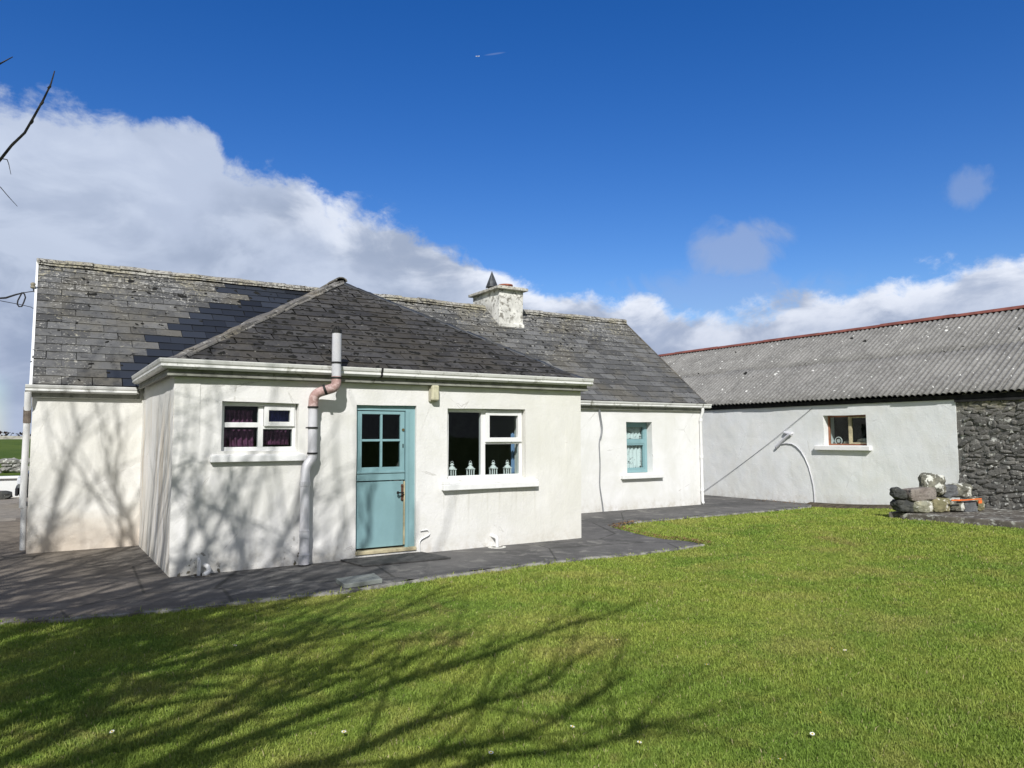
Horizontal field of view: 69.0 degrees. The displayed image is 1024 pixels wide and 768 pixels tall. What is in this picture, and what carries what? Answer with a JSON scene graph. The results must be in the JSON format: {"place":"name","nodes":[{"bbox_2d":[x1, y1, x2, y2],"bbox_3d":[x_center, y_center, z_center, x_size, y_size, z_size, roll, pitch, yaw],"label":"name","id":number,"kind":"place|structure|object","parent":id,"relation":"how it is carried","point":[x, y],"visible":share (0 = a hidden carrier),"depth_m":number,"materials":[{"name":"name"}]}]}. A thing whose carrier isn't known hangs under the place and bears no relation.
{"place":"outdoors","nodes":[
{"label":"outdoors","id":0,"kind":"place"},
{"bbox_2d":[0,497,27,521],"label":"yard","id":1,"kind":"structure","parent":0,"point":[10,509],"depth_m":16.61,"materials":[{"name":"concrete"}]},
{"bbox_2d":[0,491,12,499],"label":"boulder","id":2,"kind":"object","parent":1,"relation":"on","point":[5,495],"visible":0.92,"depth_m":19.43,"materials":[{"name":"stone"}]},
{"bbox_2d":[0,476,18,496],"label":"car","id":3,"kind":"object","parent":1,"relation":"on","point":[8,483],"depth_m":20.09,"materials":[{"name":"white metal"}]},
{"bbox_2d":[15,471,29,497],"bbox_3d":[-9.954,2.227,18.861,4.310,1.440,1.756,2,-5,-32],"label":"parked car","id":4,"kind":"object","parent":1,"relation":"on","point":[17,490],"visible":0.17,"depth_m":17.11,"materials":[{"name":"paint"}]},
{"bbox_2d":[0,439,30,475],"bbox_3d":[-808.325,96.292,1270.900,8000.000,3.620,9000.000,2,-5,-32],"label":"field","id":5,"kind":"structure","parent":0,"point":[10,448],"depth_m":50.23,"materials":[{"name":"green plant"}]},
{"bbox_2d":[0,458,29,472],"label":"dry stone wall","id":6,"kind":"structure","parent":5,"relation":"on","point":[8,465],"depth_m":27.42,"materials":[{"name":"grey stone"}]},
{"bbox_2d":[0,436,30,438],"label":"field wall","id":7,"kind":"structure","parent":5,"relation":"on","point":[10,437],"depth_m":99.22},
{"bbox_2d":[0,431,30,435],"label":"hedge","id":8,"kind":"object","parent":5,"relation":"on","point":[6,433],"depth_m":100.73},
{"bbox_2d":[19,258,711,577],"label":"cottage","id":9,"kind":"structure","parent":5,"relation":"on","point":[141,380],"depth_m":10.67,"materials":[{"name":"paint"}]},
{"bbox_2d":[0,282,35,306],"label":"overhead wire","id":10,"kind":"object","parent":9,"relation":"attached to","point":[33,286],"visible":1,"depth_m":11.92,"materials":[{"name":"black metal"}]},
{"bbox_2d":[224,430,253,446],"bbox_3d":[-3.345,0.667,9.098,0.391,0.220,0.041,2,-5,-32],"label":"curtain","id":11,"kind":"object","parent":9,"relation":"hanging from","point":[238,438],"visible":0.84,"depth_m":9.11,"materials":[{"name":"purple fabric"}]},
{"bbox_2d":[225,410,253,421],"bbox_3d":[-3.338,0.408,9.122,0.351,0.181,0.041,2,-5,-32],"label":"curtain","id":12,"kind":"object","parent":9,"relation":"hanging from","point":[238,415],"visible":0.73,"depth_m":9.12,"materials":[{"name":"purple fabric"}]},
{"bbox_2d":[210,402,306,462],"bbox_3d":[-3.113,0.585,9.103,1.120,0.711,0.370,2,-5,-32],"label":"window","id":13,"kind":"structure","parent":9,"relation":"in","point":[263,409],"depth_m":9.09,"materials":[{"name":"plastic"}]},
{"bbox_2d":[263,430,288,444],"bbox_3d":[-2.969,0.672,9.338,0.360,0.180,0.041,2,-5,-32],"label":"curtain","id":14,"kind":"object","parent":9,"relation":"hanging from","point":[275,437],"visible":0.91,"depth_m":9.34,"materials":[{"name":"purple fabric"}]},
{"bbox_2d":[269,410,288,421],"bbox_3d":[-2.951,0.407,9.343,0.301,0.171,0.029,2,-5,-32],"label":"window pane","id":15,"kind":"structure","parent":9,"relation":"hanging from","point":[278,416],"depth_m":9.35,"materials":[{"name":"blue glass"}]},
{"bbox_2d":[355,405,415,555],"bbox_3d":[-1.721,1.255,9.957,0.850,1.935,0.300,2,-5,-32],"label":"door","id":16,"kind":"structure","parent":9,"relation":"in","point":[384,509],"depth_m":9.90,"materials":[{"name":"teal paint"}]},
{"bbox_2d":[428,385,438,401],"bbox_3d":[-1.070,0.110,10.248,0.130,0.265,0.117,2,-5,-32],"label":"wall lamp","id":17,"kind":"object","parent":9,"relation":"attached to","point":[433,393],"visible":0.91,"depth_m":10.21,"materials":[{"name":"beige plastic"}]},
{"bbox_2d":[448,461,456,475],"bbox_3d":[-0.854,1.213,10.620,0.110,0.227,0.110,2,-5,-32],"label":"lantern","id":18,"kind":"object","parent":9,"relation":"on","point":[451,468],"visible":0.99,"depth_m":10.59,"materials":[{"name":"white metal"}]},
{"bbox_2d":[466,461,474,474],"bbox_3d":[-0.601,1.224,10.781,0.110,0.227,0.110,2,-5,-32],"label":"lantern","id":19,"kind":"object","parent":9,"relation":"on","point":[470,466],"visible":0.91,"depth_m":10.76,"materials":[{"name":"white metal"}]},
{"bbox_2d":[442,409,538,490],"bbox_3d":[-0.366,0.935,10.821,1.580,1.136,0.380,2,-5,-32],"label":"window","id":20,"kind":"structure","parent":9,"relation":"in","point":[484,414],"depth_m":10.79,"materials":[{"name":"plastic"}]},
{"bbox_2d":[489,460,497,473],"bbox_3d":[-0.276,1.237,10.987,0.110,0.227,0.110,2,-5,-32],"label":"lantern","id":21,"kind":"object","parent":9,"relation":"on","point":[493,466],"visible":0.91,"depth_m":10.96,"materials":[{"name":"white metal"}]},
{"bbox_2d":[503,460,511,473],"bbox_3d":[-0.069,1.245,11.118,0.110,0.227,0.110,2,-5,-32],"label":"lantern","id":22,"kind":"object","parent":9,"relation":"on","point":[507,465],"visible":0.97,"depth_m":11.10,"materials":[{"name":"white metal"}]},
{"bbox_2d":[511,433,514,473],"bbox_3d":[0.051,1.055,11.352,0.142,0.620,0.035,2,-5,-32],"label":"curtain","id":23,"kind":"object","parent":9,"relation":"hanging from","point":[512,458],"visible":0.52,"depth_m":11.33,"materials":[{"name":"blue fabric"}]},
{"bbox_2d":[626,427,640,438],"bbox_3d":[2.633,1.067,16.434,0.661,0.300,0.045,2,-5,-32],"label":"lace curtain","id":24,"kind":"object","parent":9,"relation":"hanging from","point":[635,431],"visible":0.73,"depth_m":16.45,"materials":[{"name":"white fabric"}]},
{"bbox_2d":[627,445,641,467],"bbox_3d":[2.635,1.586,16.397,0.661,0.580,0.045,2,-5,-32],"label":"lace curtain","id":25,"kind":"object","parent":9,"relation":"hanging from","point":[635,453],"visible":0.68,"depth_m":16.44,"materials":[{"name":"white fabric"}]},
{"bbox_2d":[620,422,663,478],"bbox_3d":[2.741,1.444,16.286,1.170,1.216,0.390,2,-5,-32],"label":"window","id":26,"kind":"structure","parent":9,"relation":"in","point":[643,441],"depth_m":16.38,"materials":[{"name":"teal paint"}]},
{"bbox_2d":[659,305,1023,509],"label":"barn","id":27,"kind":"structure","parent":5,"relation":"on","point":[911,401],"depth_m":16.76,"materials":[{"name":"white paint"}]},
{"bbox_2d":[706,408,811,489],"bbox_3d":[5.991,1.763,18.642,0.011,2.209,3.556,2,-5,-32],"label":"wall cable","id":28,"kind":"object","parent":27,"relation":"attached to","point":[760,449],"depth_m":18.34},
{"bbox_2d":[775,431,814,501],"bbox_3d":[6.658,1.956,17.568,0.109,1.696,1.047,2,-5,-32],"label":"wall pipe","id":29,"kind":"object","parent":27,"relation":"attached to","point":[788,434],"depth_m":17.67,"materials":[{"name":"white plastic"}]},
{"bbox_2d":[835,437,842,443],"bbox_3d":[7.448,1.298,16.997,0.034,0.198,0.198,2,-5,-32],"label":"enamel ring","id":30,"kind":"object","parent":27,"relation":"on","point":[839,440],"visible":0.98,"depth_m":16.97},
{"bbox_2d":[814,415,871,450],"bbox_3d":[7.407,1.088,16.612,0.310,0.775,1.350,2,-5,-32],"label":"window","id":31,"kind":"structure","parent":27,"relation":"in","point":[850,426],"depth_m":16.59,"materials":[{"name":"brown wood"}]},
{"bbox_2d":[856,438,866,442],"bbox_3d":[7.804,1.278,16.456,0.163,0.161,0.423,2,-5,-32],"label":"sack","id":32,"kind":"object","parent":27,"relation":"on","point":[863,440],"visible":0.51,"depth_m":16.45,"materials":[{"name":"beige fabric"}]},
{"bbox_2d":[0,495,811,624],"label":"path","id":33,"kind":"structure","parent":0,"point":[107,583],"depth_m":8.70,"materials":[{"name":"grey stone"}]},
{"bbox_2d":[336,573,381,588],"bbox_3d":[-1.630,2.107,7.992,0.499,0.047,0.439,2,-5,-32],"label":"paving slab","id":34,"kind":"object","parent":33,"relation":"on","point":[358,580],"depth_m":7.89,"materials":[{"name":"grey stone"}]},
{"bbox_2d":[340,552,450,566],"bbox_3d":[-1.481,2.227,9.486,1.239,0.022,0.650,2,-5,-32],"label":"slab","id":35,"kind":"object","parent":33,"relation":"on","point":[393,559],"visible":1,"depth_m":9.41,"materials":[{"name":"stone"}]},
{"bbox_2d":[608,499,802,543],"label":"dead leaves","id":36,"kind":"object","parent":33,"relation":"on","point":[628,528],"visible":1,"depth_m":12.03,"materials":[{"name":"brown plant"}]},
{"bbox_2d":[0,506,1023,767],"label":"lawn","id":37,"kind":"structure","parent":0,"point":[340,621],"depth_m":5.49,"materials":[{"name":"green plant"}]},
{"bbox_2d":[0,56,54,205],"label":"bare tree","id":38,"kind":"object","parent":37,"relation":"on","point":[13,143],"visible":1,"depth_m":5.16,"materials":[{"name":"brown plant"}]},
{"bbox_2d":[889,508,1023,528],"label":"plinth","id":39,"kind":"structure","parent":37,"relation":"on","point":[1009,518],"depth_m":12.60,"materials":[{"name":"stone"}]},
{"bbox_2d":[890,499,914,512],"bbox_3d":[6.912,2.154,13.158,0.390,0.241,0.319,1,-4,-11],"label":"stone","id":40,"kind":"object","parent":39,"relation":"on","point":[905,505],"visible":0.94,"depth_m":13.03,"materials":[{"name":"grey stone"}]},
{"bbox_2d":[889,487,907,499],"bbox_3d":[6.815,1.928,13.153,0.253,0.230,0.257,1,-4,-13],"label":"stone","id":41,"kind":"object","parent":40,"relation":"on","point":[896,493],"visible":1,"depth_m":13.07,"materials":[{"name":"grey stone"}]},
{"bbox_2d":[903,487,936,500],"bbox_3d":[7.189,1.939,13.167,0.539,0.238,0.276,0,-4,-9],"label":"stone","id":42,"kind":"object","parent":40,"relation":"on","point":[920,493],"visible":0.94,"depth_m":13.04,"materials":[{"name":"stone"}]},
{"bbox_2d":[913,500,933,512],"bbox_3d":[7.175,2.151,13.085,0.376,0.233,0.304,1,-4,-12],"label":"stone","id":43,"kind":"object","parent":39,"relation":"on","point":[924,506],"visible":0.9,"depth_m":12.96,"materials":[{"name":"beige stone"}]},
{"bbox_2d":[929,497,949,511],"bbox_3d":[7.532,2.138,13.213,0.404,0.274,0.298,0,-4,-7],"label":"stone","id":44,"kind":"object","parent":39,"relation":"on","point":[940,504],"visible":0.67,"depth_m":13.08,"materials":[{"name":"beige stone"}]},
{"bbox_2d":[918,472,945,495],"bbox_3d":[7.488,1.819,13.286,0.483,0.480,0.331,0,-4,-3],"label":"stone","id":45,"kind":"object","parent":44,"relation":"on","point":[935,481],"visible":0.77,"depth_m":13.18,"materials":[{"name":"grey stone"}]},
{"bbox_2d":[948,498,964,511],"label":"stone","id":46,"kind":"object","parent":39,"relation":"on","point":[955,506],"visible":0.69,"depth_m":13.16,"materials":[{"name":"grey stone"}]},
{"bbox_2d":[936,484,957,497],"bbox_3d":[7.807,1.923,13.386,0.389,0.255,0.265,1,-4,-12],"label":"stone","id":47,"kind":"object","parent":46,"relation":"on","point":[951,491],"visible":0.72,"depth_m":13.27,"materials":[{"name":"grey stone"}]},
{"bbox_2d":[961,500,977,511],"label":"stone","id":48,"kind":"object","parent":39,"relation":"on","point":[970,506],"visible":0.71,"depth_m":13.21,"materials":[{"name":"grey stone"}]},
{"bbox_2d":[948,483,972,497],"bbox_3d":[8.070,1.917,13.437,0.401,0.273,0.302,0,-4,-1],"label":"stone","id":49,"kind":"object","parent":48,"relation":"on","point":[964,490],"visible":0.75,"depth_m":13.32,"materials":[{"name":"grey stone"}]},
{"bbox_2d":[968,498,984,510],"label":"stone","id":50,"kind":"object","parent":39,"relation":"on","point":[981,507],"visible":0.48,"depth_m":13.30,"materials":[{"name":"beige stone"}]},
{"bbox_2d":[0,0,1023,435],"label":"sky","id":51,"kind":"structure","parent":0,"point":[694,174],"materials":[{"name":"blue"}]},
{"bbox_2d":[806,502,892,508],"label":"soil","id":52,"kind":"structure","parent":0,"point":[831,505],"depth_m":16.22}
]}

